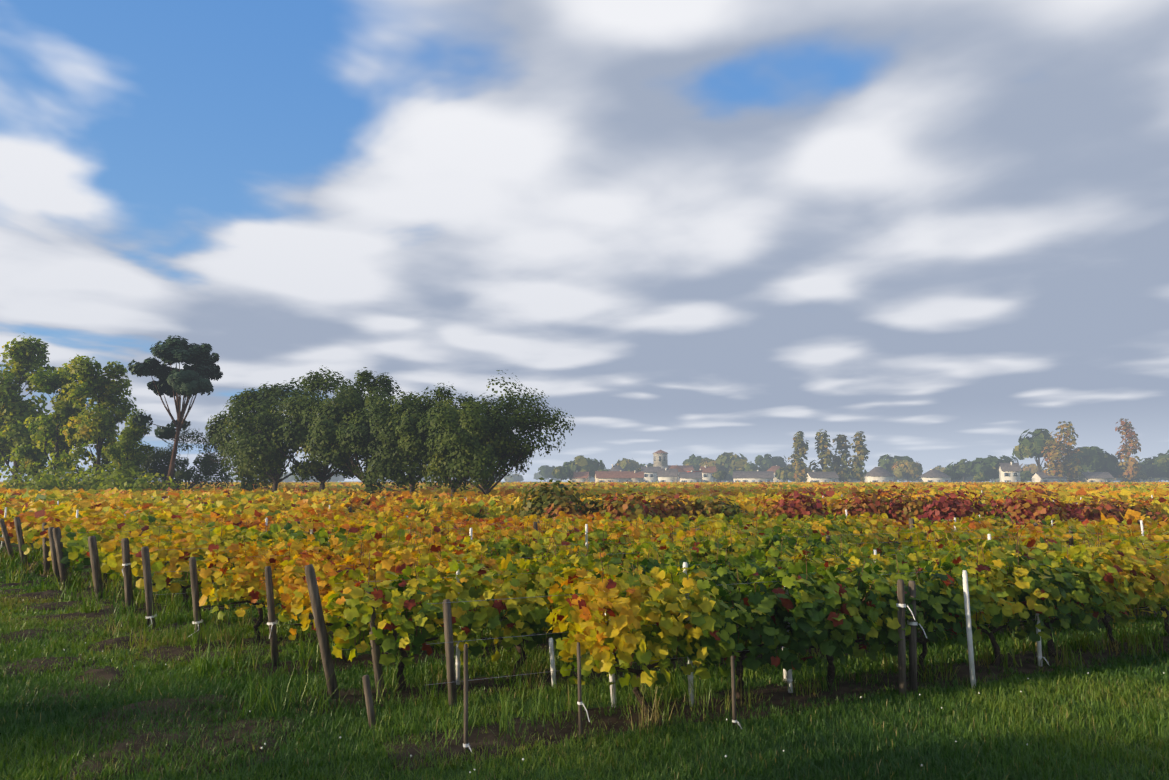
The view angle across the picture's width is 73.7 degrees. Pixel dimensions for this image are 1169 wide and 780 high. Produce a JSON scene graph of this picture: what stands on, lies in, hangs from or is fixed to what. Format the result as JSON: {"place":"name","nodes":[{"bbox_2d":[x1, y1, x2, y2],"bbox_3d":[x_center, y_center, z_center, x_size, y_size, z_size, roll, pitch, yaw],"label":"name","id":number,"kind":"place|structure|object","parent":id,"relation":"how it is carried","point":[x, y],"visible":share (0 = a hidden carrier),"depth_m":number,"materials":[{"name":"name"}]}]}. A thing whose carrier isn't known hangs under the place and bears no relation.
{"place":"outdoors","nodes":[
{"label":"outdoors","id":0,"kind":"place"},
{"bbox_2d":[0,481,1168,779],"bbox_3d":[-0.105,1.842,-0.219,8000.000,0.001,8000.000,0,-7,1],"label":"ground","id":1,"kind":"structure","parent":0,"point":[558,755],"depth_m":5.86,"materials":[{"name":"green plant"}]},
{"bbox_2d":[0,332,575,495],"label":"trees","id":2,"kind":"object","parent":1,"relation":"on","point":[352,411],"depth_m":54.54,"materials":[{"name":"green plant"}]},
{"bbox_2d":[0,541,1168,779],"bbox_3d":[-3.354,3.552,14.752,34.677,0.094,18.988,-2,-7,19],"label":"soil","id":3,"kind":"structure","parent":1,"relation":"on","point":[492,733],"depth_m":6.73,"materials":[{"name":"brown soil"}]},
{"bbox_2d":[3,516,1168,714],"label":"vine wood","id":4,"kind":"object","parent":3,"relation":"on","point":[739,670],"visible":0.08,"depth_m":7.82,"materials":[{"name":"brown wood"}]},
{"bbox_2d":[199,532,1168,686],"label":"vine leaves","id":5,"kind":"object","parent":3,"relation":"on","point":[657,595],"visible":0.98,"depth_m":7.20,"materials":[{"name":"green plant"}]},
{"bbox_2d":[362,570,1048,752],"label":"posts","id":6,"kind":"object","parent":3,"relation":"on","point":[450,661],"visible":0.83,"depth_m":6.68,"materials":[{"name":"brown wood"}]},
{"bbox_2d":[0,481,1168,546],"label":"vine leaves","id":7,"kind":"object","parent":1,"relation":"on","point":[232,500],"visible":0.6,"depth_m":37.77,"materials":[{"name":"yellow plant"}]},
{"bbox_2d":[0,490,1168,706],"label":"vineyard posts","id":8,"kind":"object","parent":1,"relation":"on","point":[54,548],"visible":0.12,"depth_m":9.83,"materials":[{"name":"brown wood"}]},
{"bbox_2d":[0,418,1168,481],"bbox_3d":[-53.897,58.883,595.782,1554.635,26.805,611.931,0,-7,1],"label":"village trees","id":9,"kind":"object","parent":1,"relation":"on","point":[1040,442],"materials":[{"name":"green plant"}]},
{"bbox_2d":[506,477,1167,543],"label":"vine leaves","id":10,"kind":"object","parent":1,"relation":"on","point":[1035,509],"depth_m":21.95,"materials":[{"name":"red plant"}]},
{"bbox_2d":[568,450,1113,482],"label":"village","id":11,"kind":"object","parent":1,"relation":"on","point":[661,470],"visible":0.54,"depth_m":292.29,"materials":[{"name":"white"}]},
{"bbox_2d":[0,0,1168,480],"label":"sky","id":12,"kind":"structure","parent":0,"point":[936,231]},
{"bbox_2d":[21,506,1168,610],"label":"vine leaves","id":13,"kind":"object","parent":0,"point":[107,533],"visible":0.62,"depth_m":13.77,"materials":[{"name":"plant"}]}
]}

